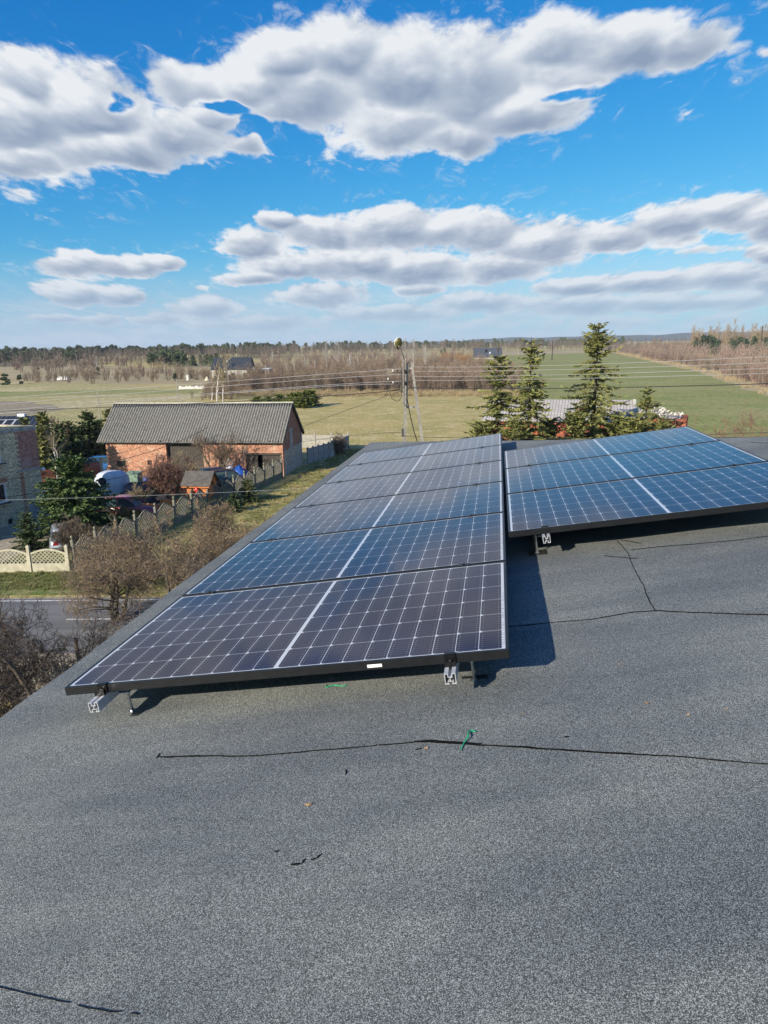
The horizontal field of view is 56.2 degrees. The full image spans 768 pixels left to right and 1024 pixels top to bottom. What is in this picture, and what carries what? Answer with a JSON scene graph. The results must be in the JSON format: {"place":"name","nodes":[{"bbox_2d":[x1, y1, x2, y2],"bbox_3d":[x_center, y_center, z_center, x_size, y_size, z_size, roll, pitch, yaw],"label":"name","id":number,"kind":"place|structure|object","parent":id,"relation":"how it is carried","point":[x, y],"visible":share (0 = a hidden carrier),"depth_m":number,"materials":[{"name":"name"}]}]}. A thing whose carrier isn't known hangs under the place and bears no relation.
{"place":"outdoors","nodes":[
{"label":"outdoors","id":0,"kind":"place"},
{"bbox_2d":[0,401,65,415],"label":"bare field","id":1,"kind":"structure","parent":0,"point":[8,408],"depth_m":144.65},
{"bbox_2d":[0,597,160,652],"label":"road","id":2,"kind":"structure","parent":0,"point":[56,616],"depth_m":31.36,"materials":[{"name":"asphalt"}]},
{"bbox_2d":[0,382,204,427],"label":"pale field","id":3,"kind":"structure","parent":0,"point":[67,414],"depth_m":170.09,"materials":[{"name":"plant"}]},
{"bbox_2d":[0,472,268,569],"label":"yard grass","id":4,"kind":"structure","parent":0,"point":[178,495],"depth_m":46.15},
{"bbox_2d":[9,511,49,553],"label":"spruce tree","id":5,"kind":"object","parent":4,"relation":"on","point":[28,525],"visible":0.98,"depth_m":41.78,"materials":[{"name":"green plant"}]},
{"bbox_2d":[34,410,62,475],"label":"spruce tree","id":6,"kind":"object","parent":4,"relation":"on","point":[42,418],"visible":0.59,"depth_m":65.77,"materials":[{"name":"green plant"}]},
{"bbox_2d":[40,426,68,464],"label":"bare tree","id":7,"kind":"object","parent":4,"relation":"on","point":[53,448],"visible":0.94,"depth_m":62.03,"materials":[{"name":"grey wood"}]},
{"bbox_2d":[51,422,71,451],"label":"spruce tree","id":8,"kind":"object","parent":4,"relation":"on","point":[59,428],"visible":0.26,"depth_m":69.81,"materials":[{"name":"green plant"}]},
{"bbox_2d":[12,453,129,546],"bbox_3d":[-19.462,-0.594,45.035,7.051,6.105,6.958,11,18,42],"label":"spruce tree","id":9,"kind":"object","parent":4,"relation":"on","point":[70,486],"visible":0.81,"depth_m":44.46,"materials":[{"name":"green plant"}]},
{"bbox_2d":[40,458,102,485],"bbox_3d":[-28.844,-3.183,62.314,9.619,1.870,1.215,-13,18,-42],"label":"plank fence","id":10,"kind":"object","parent":4,"relation":"on","point":[95,468],"visible":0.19,"depth_m":64.55,"materials":[{"name":"wood"}]},
{"bbox_2d":[60,441,90,461],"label":"conifer bush","id":11,"kind":"object","parent":4,"relation":"on","point":[72,445],"visible":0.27,"depth_m":68.07,"materials":[{"name":"green plant"}]},
{"bbox_2d":[49,513,103,553],"bbox_3d":[-17.385,1.362,40.776,3.286,2.564,3.361,-1,13,0],"label":"round bush","id":12,"kind":"object","parent":4,"relation":"on","point":[72,528],"visible":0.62,"depth_m":40.57,"materials":[{"name":"brown plant"}]},
{"bbox_2d":[69,424,91,441],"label":"spruce tree","id":13,"kind":"object","parent":4,"relation":"on","point":[78,432],"visible":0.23,"depth_m":70.73,"materials":[{"name":"green plant"}]},
{"bbox_2d":[73,437,103,458],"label":"conifer bush","id":14,"kind":"object","parent":4,"relation":"on","point":[87,443],"visible":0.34,"depth_m":69.15,"materials":[{"name":"green plant"}]},
{"bbox_2d":[113,507,141,527],"bbox_3d":[-16.761,0.384,47.075,2.145,1.610,2.244,-1,13,0],"label":"juniper bush","id":15,"kind":"object","parent":4,"relation":"on","point":[124,512],"visible":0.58,"depth_m":46.70,"materials":[{"name":"green plant"}]},
{"bbox_2d":[94,494,161,520],"bbox_3d":[-17.743,-0.383,49.785,4.310,1.585,1.796,1,13,8],"label":"parked car","id":16,"kind":"object","parent":4,"relation":"on","point":[130,502],"visible":0.39,"depth_m":49.10,"materials":[{"name":"red paint"}]},
{"bbox_2d":[133,452,194,497],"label":"hazel tree","id":17,"kind":"object","parent":4,"relation":"on","point":[157,478],"visible":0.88,"depth_m":53.60,"materials":[{"name":"brown plant"}]},
{"bbox_2d":[180,471,220,509],"bbox_3d":[-13.254,-1.621,52.166,2.200,2.769,2.060,1,13,10],"label":"playhouse","id":18,"kind":"object","parent":4,"relation":"on","point":[199,480],"visible":0.84,"depth_m":51.49,"materials":[{"name":"orange wood"}]},
{"bbox_2d":[189,425,244,468],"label":"bare tree","id":19,"kind":"object","parent":4,"relation":"on","point":[226,450],"visible":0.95,"depth_m":63.38,"materials":[{"name":"brown plant"}]},
{"bbox_2d":[208,468,253,486],"bbox_3d":[-12.914,-2.833,60.016,4.210,1.535,1.796,-6,14,-19],"label":"parked car","id":20,"kind":"object","parent":4,"relation":"on","point":[224,474],"visible":0.11,"depth_m":59.24,"materials":[{"name":"black paint"}]},
{"bbox_2d":[76,447,363,575],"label":"side lawn","id":21,"kind":"structure","parent":0,"point":[285,479],"depth_m":54.86,"materials":[{"name":"plant"}]},
{"bbox_2d":[69,456,282,570],"bbox_3d":[-12.781,-0.896,51.099,0.507,2.030,28.009,3,14,16],"label":"lattice fence","id":22,"kind":"object","parent":21,"relation":"on","point":[258,483],"visible":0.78,"depth_m":49.05,"materials":[{"name":"grey concrete"}]},
{"bbox_2d":[185,499,240,554],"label":"fruit tree","id":23,"kind":"object","parent":21,"relation":"on","point":[228,521],"visible":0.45,"depth_m":38.31,"materials":[{"name":"brown plant"}]},
{"bbox_2d":[224,492,245,513],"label":"young conifer","id":24,"kind":"object","parent":21,"relation":"on","point":[234,503],"visible":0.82,"depth_m":51.08,"materials":[{"name":"green plant"}]},
{"bbox_2d":[236,478,259,504],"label":"young conifer","id":25,"kind":"object","parent":21,"relation":"on","point":[249,492],"visible":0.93,"depth_m":53.59,"materials":[{"name":"green plant"}]},
{"bbox_2d":[306,434,348,463],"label":"slab fence","id":26,"kind":"object","parent":21,"relation":"on","point":[318,452],"visible":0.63,"depth_m":73.58,"materials":[{"name":"grey concrete"}]},
{"bbox_2d":[330,431,349,454],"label":"vine","id":27,"kind":"object","parent":26,"relation":"attached to","point":[339,447],"visible":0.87,"depth_m":76.39,"materials":[{"name":"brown plant"}]},
{"bbox_2d":[387,337,423,441],"bbox_3d":[1.725,-4.771,44.709,2.713,11.836,1.510,-5,14,-17],"label":"utility pole","id":28,"kind":"object","parent":21,"relation":"on","point":[398,344],"visible":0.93,"depth_m":44.30,"materials":[{"name":"concrete"}]},
{"bbox_2d":[11,389,401,410],"bbox_3d":[-13.721,-7.340,47.690,30.520,1.498,0.467,2,13,11],"label":"power line","id":29,"kind":"object","parent":28,"relation":"attached to","point":[207,402],"visible":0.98,"depth_m":47.42,"materials":[{"name":"black"}]},
{"bbox_2d":[410,383,767,388],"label":"power line","id":30,"kind":"object","parent":28,"relation":"attached to","point":[581,388],"visible":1,"depth_m":41.74,"materials":[{"name":"black"}]},
{"bbox_2d":[467,420,498,436],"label":"young spruce","id":31,"kind":"object","parent":21,"relation":"on","point":[481,429],"visible":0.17,"depth_m":45.40,"materials":[{"name":"green plant"}]},
{"bbox_2d":[0,359,509,397],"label":"scrub ground","id":32,"kind":"structure","parent":0,"point":[10,371],"depth_m":297.75,"materials":[{"name":"plant"}]},
{"bbox_2d":[0,348,82,365],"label":"pine wood","id":33,"kind":"object","parent":32,"relation":"on","point":[37,354],"visible":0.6,"depth_m":521.23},
{"bbox_2d":[8,350,209,372],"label":"thicket","id":34,"kind":"object","parent":32,"relation":"on","point":[18,363],"visible":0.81,"depth_m":434.80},
{"bbox_2d":[21,363,211,383],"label":"scrub","id":35,"kind":"object","parent":32,"relation":"on","point":[91,374],"visible":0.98,"depth_m":264.22,"materials":[{"name":"plant"}]},
{"bbox_2d":[177,353,224,366],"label":"young pines","id":36,"kind":"object","parent":32,"relation":"on","point":[192,361],"visible":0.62,"depth_m":415.94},
{"bbox_2d":[211,357,272,377],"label":"unfinished house","id":37,"kind":"structure","parent":32,"relation":"on","point":[238,361],"depth_m":250.78,"materials":[{"name":"grey brick"}]},
{"bbox_2d":[257,349,465,367],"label":"trees","id":38,"kind":"object","parent":32,"relation":"on","point":[311,356],"visible":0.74,"depth_m":470.21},
{"bbox_2d":[213,353,525,398],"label":"scrub band","id":39,"kind":"object","parent":32,"relation":"on","point":[446,363],"visible":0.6,"depth_m":245.53,"materials":[{"name":"plant"}]},
{"bbox_2d":[235,364,519,391],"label":"scrub edge","id":40,"kind":"object","parent":32,"relation":"on","point":[470,381],"visible":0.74,"depth_m":177.69,"materials":[{"name":"plant"}]},
{"bbox_2d":[167,350,471,368],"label":"field","id":41,"kind":"structure","parent":0,"point":[391,355],"depth_m":736.71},
{"bbox_2d":[239,337,606,358],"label":"trees","id":42,"kind":"object","parent":41,"relation":"on","point":[353,347],"visible":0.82,"depth_m":744.02,"materials":[{"name":"plant"}]},
{"bbox_2d":[0,341,765,710],"bbox_3d":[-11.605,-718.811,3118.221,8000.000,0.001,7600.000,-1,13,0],"label":"ground","id":43,"kind":"structure","parent":0,"point":[368,415],"depth_m":119.11,"materials":[{"name":"plant"}]},
{"bbox_2d":[0,639,26,717],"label":"fruit tree","id":44,"kind":"object","parent":43,"relation":"on","point":[3,710],"visible":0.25,"depth_m":20.81,"materials":[{"name":"brown plant"}]},
{"bbox_2d":[0,413,51,451],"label":"metal roofed house","id":45,"kind":"structure","parent":43,"relation":"on","point":[9,420],"depth_m":77.50,"materials":[{"name":"white"}]},
{"bbox_2d":[0,594,72,711],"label":"fruit tree","id":46,"kind":"object","parent":43,"relation":"on","point":[40,647],"visible":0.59,"depth_m":23.56,"materials":[{"name":"brown plant"}]},
{"bbox_2d":[0,585,119,713],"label":"fruit tree","id":47,"kind":"object","parent":43,"relation":"on","point":[19,676],"visible":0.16,"depth_m":20.70,"materials":[{"name":"brown plant"}]},
{"bbox_2d":[0,492,128,561],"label":"dirt drive","id":48,"kind":"structure","parent":43,"relation":"on","point":[6,537],"depth_m":44.69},
{"bbox_2d":[0,424,50,527],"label":"stone house","id":49,"kind":"structure","parent":48,"relation":"on","point":[19,456],"depth_m":48.42,"materials":[{"name":"stone"}]},
{"bbox_2d":[94,470,129,494],"bbox_3d":[-21.914,-2.406,58.026,2.777,1.882,2.136,0,13,6],"label":"covered trailer","id":50,"kind":"object","parent":48,"relation":"on","point":[116,484],"visible":0.72,"depth_m":57.15,"materials":[{"name":"silver metal"}]},
{"bbox_2d":[0,596,159,701],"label":"gravel shoulder","id":51,"kind":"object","parent":43,"relation":"on","point":[71,655],"visible":0.06,"depth_m":27.74},
{"bbox_2d":[0,572,170,594],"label":"verge","id":52,"kind":"structure","parent":43,"relation":"on","point":[35,591],"depth_m":35.14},
{"bbox_2d":[0,545,70,571],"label":"lattice fence","id":53,"kind":"object","parent":52,"relation":"on","point":[28,565],"visible":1,"depth_m":37.97,"materials":[{"name":"concrete"}]},
{"bbox_2d":[0,568,183,590],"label":"verge tufts","id":54,"kind":"object","parent":52,"relation":"on","point":[14,582],"visible":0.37,"depth_m":36.53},
{"bbox_2d":[56,522,186,591],"bbox_3d":[-13.360,2.297,35.744,5.927,3.765,4.371,8,16,33],"label":"fruit tree","id":55,"kind":"object","parent":52,"relation":"on","point":[128,541],"visible":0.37,"depth_m":35.05,"materials":[{"name":"brown plant"}]},
{"bbox_2d":[169,514,266,582],"bbox_3d":[-7.359,2.830,34.647,5.609,5.299,4.527,-1,13,0],"label":"fruit tree","id":56,"kind":"object","parent":52,"relation":"on","point":[208,548],"visible":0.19,"depth_m":34.56,"materials":[{"name":"brown plant"}]},
{"bbox_2d":[72,409,105,447],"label":"spruce tree","id":57,"kind":"object","parent":43,"relation":"on","point":[92,429],"visible":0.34,"depth_m":71.57,"materials":[{"name":"green plant"}]},
{"bbox_2d":[0,390,201,397],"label":"field strip","id":58,"kind":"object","parent":43,"relation":"on","point":[55,393],"visible":0.83,"depth_m":189.54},
{"bbox_2d":[52,508,186,636],"bbox_3d":[-11.462,2.668,30.808,5.367,5.701,5.043,-9,16,-32],"label":"fruit tree","id":59,"kind":"object","parent":43,"relation":"on","point":[93,590],"visible":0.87,"depth_m":30.56,"materials":[{"name":"brown plant"}]},
{"bbox_2d":[0,344,279,366],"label":"trees","id":60,"kind":"object","parent":43,"relation":"on","point":[210,351],"visible":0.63,"depth_m":591.12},
{"bbox_2d":[0,342,281,362],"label":"wood pines","id":61,"kind":"object","parent":43,"relation":"on","point":[133,348],"visible":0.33,"depth_m":687.49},
{"bbox_2d":[89,546,215,645],"bbox_3d":[-5.663,4.835,22.682,6.965,6.995,5.339,11,18,41],"label":"fruit tree","id":62,"kind":"object","parent":43,"relation":"on","point":[132,601],"visible":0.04,"depth_m":22.82,"materials":[{"name":"brown plant"}]},
{"bbox_2d":[146,349,187,367],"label":"pine block","id":63,"kind":"object","parent":43,"relation":"on","point":[176,355],"visible":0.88,"depth_m":418.25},
{"bbox_2d":[98,504,249,622],"bbox_3d":[-7.859,2.653,29.541,6.708,6.804,5.875,-1,13,0],"label":"fruit tree","id":64,"kind":"object","parent":43,"relation":"on","point":[165,566],"visible":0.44,"depth_m":28.73,"materials":[{"name":"brown plant"}]},
{"bbox_2d":[97,402,304,475],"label":"brick barn","id":65,"kind":"structure","parent":43,"relation":"on","point":[253,425],"depth_m":66.07,"materials":[{"name":"red"}]},
{"bbox_2d":[189,374,259,399],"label":"scrub by new house","id":66,"kind":"object","parent":43,"relation":"on","point":[209,387],"visible":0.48,"depth_m":165.03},
{"bbox_2d":[201,519,258,556],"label":"fruit tree","id":67,"kind":"object","parent":43,"relation":"on","point":[232,536],"visible":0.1,"depth_m":30.82,"materials":[{"name":"brown plant"}]},
{"bbox_2d":[1,340,518,365],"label":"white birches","id":68,"kind":"object","parent":43,"relation":"on","point":[271,352],"visible":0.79,"depth_m":575.93,"materials":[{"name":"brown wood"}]},
{"bbox_2d":[293,391,313,407],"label":"conifer","id":69,"kind":"object","parent":43,"relation":"on","point":[302,402],"visible":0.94,"depth_m":133.54,"materials":[{"name":"green plant"}]},
{"bbox_2d":[302,432,348,447],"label":"slab fence","id":70,"kind":"object","parent":43,"relation":"on","point":[308,442],"visible":0.26,"depth_m":81.80,"materials":[{"name":"concrete"}]},
{"bbox_2d":[235,386,520,396],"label":"dry stalks","id":71,"kind":"object","parent":43,"relation":"on","point":[429,393],"visible":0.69,"depth_m":165.79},
{"bbox_2d":[0,437,767,1023],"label":"flat roofed house","id":72,"kind":"structure","parent":43,"relation":"on","point":[572,829],"depth_m":1.95,"materials":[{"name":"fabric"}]},
{"bbox_2d":[88,463,362,715],"bbox_3d":[-0.554,0.013,6.037,0.133,0.168,6.805,-7,12,11],"label":"mounting rail","id":73,"kind":"object","parent":72,"relation":"attached to","point":[101,699],"visible":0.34,"depth_m":2.83,"materials":[{"name":"metal"}]},
{"bbox_2d":[65,561,509,694],"bbox_3d":[-0.330,0.489,3.228,1.758,0.034,1.089,-7,12,11],"label":"solar panel","id":74,"kind":"object","parent":73,"relation":"attached to","point":[412,618],"visible":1,"depth_m":3.05,"materials":[{"name":"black glass"}]},
{"bbox_2d":[182,512,506,595],"bbox_3d":[-0.161,0.244,4.295,1.758,0.035,1.088,-7,12,11],"label":"solar panel","id":75,"kind":"object","parent":73,"relation":"attached to","point":[451,542],"visible":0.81,"depth_m":4.19,"materials":[{"name":"blue glass"}]},
{"bbox_2d":[250,481,504,542],"bbox_3d":[0.008,-0.001,5.360,1.758,0.036,1.088,-7,12,11],"label":"solar panel","id":76,"kind":"object","parent":73,"relation":"attached to","point":[448,503],"visible":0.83,"depth_m":5.28,"materials":[{"name":"blue glass"}]},
{"bbox_2d":[444,446,487,684],"bbox_3d":[0.797,-0.155,5.784,0.143,0.168,6.805,-7,12,11],"label":"mounting rail","id":77,"kind":"object","parent":72,"relation":"attached to","point":[451,669],"visible":0.34,"depth_m":2.58,"materials":[{"name":"metal"}]},
{"bbox_2d":[294,460,502,507],"bbox_3d":[0.177,-0.246,6.426,1.758,0.034,1.088,-7,12,11],"label":"solar panel","id":78,"kind":"object","parent":77,"relation":"attached to","point":[423,481],"visible":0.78,"depth_m":6.36,"materials":[{"name":"blue glass"}]},
{"bbox_2d":[324,445,502,483],"bbox_3d":[0.346,-0.490,7.492,1.758,0.035,1.088,-7,12,11],"label":"solar panel","id":79,"kind":"object","parent":77,"relation":"attached to","point":[425,462],"visible":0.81,"depth_m":7.43,"materials":[{"name":"blue glass"}]},
{"bbox_2d":[347,433,501,465],"bbox_3d":[0.516,-0.735,8.557,1.758,0.036,1.088,-7,12,11],"label":"solar panel","id":80,"kind":"object","parent":77,"relation":"attached to","point":[431,448],"visible":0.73,"depth_m":8.51,"materials":[{"name":"blue glass"}]},
{"bbox_2d":[526,464,550,555],"bbox_3d":[1.176,-0.203,5.682,0.210,0.180,3.460,-7,12,11],"label":"mounting rail","id":81,"kind":"object","parent":72,"relation":"attached to","point":[545,534],"visible":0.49,"depth_m":4.16,"materials":[{"name":"metal"}]},
{"bbox_2d":[505,440,767,493],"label":"solar panel","id":82,"kind":"object","parent":81,"relation":"on","point":[675,459],"visible":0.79,"depth_m":5.44,"materials":[{"name":"blue glass"}]},
{"bbox_2d":[506,462,767,537],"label":"solar panel","id":83,"kind":"object","parent":81,"relation":"on","point":[737,488],"visible":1,"depth_m":4.35,"materials":[{"name":"blue glass"}]},
{"bbox_3d":[2.507,-0.369,5.432,0.133,0.181,3.460,-7,12,11],"label":"mounting rail","id":84,"kind":"object","parent":72,"relation":"attached to","visible":0},
{"bbox_2d":[504,426,719,468],"bbox_3d":[1.989,-0.587,6.591,1.758,0.034,1.088,-7,12,11],"label":"solar panel","id":85,"kind":"object","parent":84,"relation":"attached to","point":[625,443],"visible":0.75,"depth_m":6.52,"materials":[{"name":"blue glass"}]},
{"bbox_2d":[243,336,624,353],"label":"wood pines","id":86,"kind":"object","parent":43,"relation":"on","point":[487,343],"visible":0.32,"depth_m":1021.62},
{"bbox_2d":[462,341,526,439],"bbox_3d":[7.222,-4.792,47.009,6.782,12.540,6.551,-7,15,-25],"label":"spruce tree","id":87,"kind":"object","parent":43,"relation":"on","point":[496,406],"visible":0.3,"depth_m":46.20,"materials":[{"name":"green plant"}]},
{"bbox_2d":[499,418,530,439],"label":"young spruce","id":88,"kind":"object","parent":43,"relation":"on","point":[515,431],"visible":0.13,"depth_m":44.81,"materials":[{"name":"green plant"}]},
{"bbox_2d":[502,337,559,439],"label":"spruce tree","id":89,"kind":"object","parent":43,"relation":"on","point":[530,396],"visible":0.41,"depth_m":45.27,"materials":[{"name":"green plant"}]},
{"bbox_2d":[535,416,564,439],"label":"young spruce","id":90,"kind":"object","parent":43,"relation":"on","point":[552,429],"visible":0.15,"depth_m":47.81,"materials":[{"name":"green plant"}]},
{"bbox_2d":[482,399,637,439],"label":"ruined shed","id":91,"kind":"structure","parent":43,"relation":"on","point":[557,406],"depth_m":55.23,"materials":[{"name":"metal"}]},
{"bbox_2d":[554,409,596,439],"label":"young spruce","id":92,"kind":"object","parent":43,"relation":"on","point":[575,421],"visible":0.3,"depth_m":46.70,"materials":[{"name":"green plant"}]},
{"bbox_2d":[557,322,640,439],"bbox_3d":[14.136,-5.843,49.013,8.242,13.727,7.395,-6,14,-22],"label":"spruce tree","id":93,"kind":"object","parent":43,"relation":"on","point":[596,342],"visible":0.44,"depth_m":47.98,"materials":[{"name":"green plant"}]},
{"bbox_2d":[603,411,633,436],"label":"young spruce","id":94,"kind":"object","parent":43,"relation":"on","point":[612,428],"visible":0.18,"depth_m":47.33,"materials":[{"name":"green plant"}]},
{"bbox_2d":[615,418,648,434],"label":"young spruce","id":95,"kind":"object","parent":43,"relation":"on","point":[634,426],"visible":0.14,"depth_m":46.35,"materials":[{"name":"green plant"}]},
{"bbox_2d":[502,349,767,395],"bbox_3d":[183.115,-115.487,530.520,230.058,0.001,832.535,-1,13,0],"label":"dry grass strip","id":96,"kind":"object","parent":43,"relation":"on","point":[582,351],"visible":0.35,"depth_m":327.91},
{"bbox_2d":[611,345,767,386],"bbox_3d":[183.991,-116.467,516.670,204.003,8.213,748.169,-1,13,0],"label":"plantation edge","id":97,"kind":"object","parent":96,"relation":"on","point":[746,371],"visible":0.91,"depth_m":246.98,"materials":[{"name":"plant"}]},
{"bbox_2d":[614,351,767,393],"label":"dry stalks","id":98,"kind":"object","parent":96,"relation":"on","point":[713,372],"visible":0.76,"depth_m":262.53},
{"bbox_2d":[630,385,665,431],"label":"spruce tree","id":99,"kind":"object","parent":43,"relation":"on","point":[646,403],"visible":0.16,"depth_m":47.02,"materials":[{"name":"green plant"}]},
{"bbox_2d":[625,406,687,430],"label":"ruined wall","id":100,"kind":"structure","parent":43,"relation":"on","point":[679,416],"depth_m":51.27,"materials":[{"name":"red brick"}]},
{"bbox_2d":[603,336,748,352],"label":"bare wood","id":101,"kind":"object","parent":43,"relation":"on","point":[626,346],"visible":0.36,"depth_m":633.08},
{"bbox_2d":[615,339,767,370],"bbox_3d":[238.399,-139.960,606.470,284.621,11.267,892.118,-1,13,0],"label":"plantation","id":102,"kind":"object","parent":43,"relation":"on","point":[756,352],"visible":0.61,"depth_m":385.41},
{"bbox_2d":[689,318,767,351],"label":"sandy wood","id":103,"kind":"object","parent":43,"relation":"on","point":[729,335],"visible":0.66,"depth_m":529.14,"materials":[{"name":"plant"}]},
{"bbox_2d":[691,332,767,354],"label":"pines","id":104,"kind":"object","parent":43,"relation":"on","point":[714,340],"visible":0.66,"depth_m":499.48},
{"bbox_2d":[711,410,767,436],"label":"bare tree","id":105,"kind":"object","parent":43,"relation":"on","point":[738,428],"visible":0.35,"depth_m":44.87,"materials":[{"name":"brown plant"}]},
{"bbox_2d":[0,0,767,349],"label":"sky","id":106,"kind":"structure","parent":0,"point":[173,172],"materials":[{"name":"blue"}]},
{"bbox_2d":[37,330,767,350],"bbox_3d":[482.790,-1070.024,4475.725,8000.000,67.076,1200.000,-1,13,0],"label":"hills","id":107,"kind":"structure","parent":0,"point":[679,336],"depth_m":4146.97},
{"bbox_2d":[473,347,501,358],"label":"dark roofed house","id":108,"kind":"structure","parent":0,"point":[487,351],"depth_m":504.97,"materials":[{"name":"black metal"}]},
{"bbox_2d":[484,352,767,436],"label":"crop field","id":109,"kind":"structure","parent":0,"point":[714,405],"depth_m":164.38,"materials":[{"name":"plant"}]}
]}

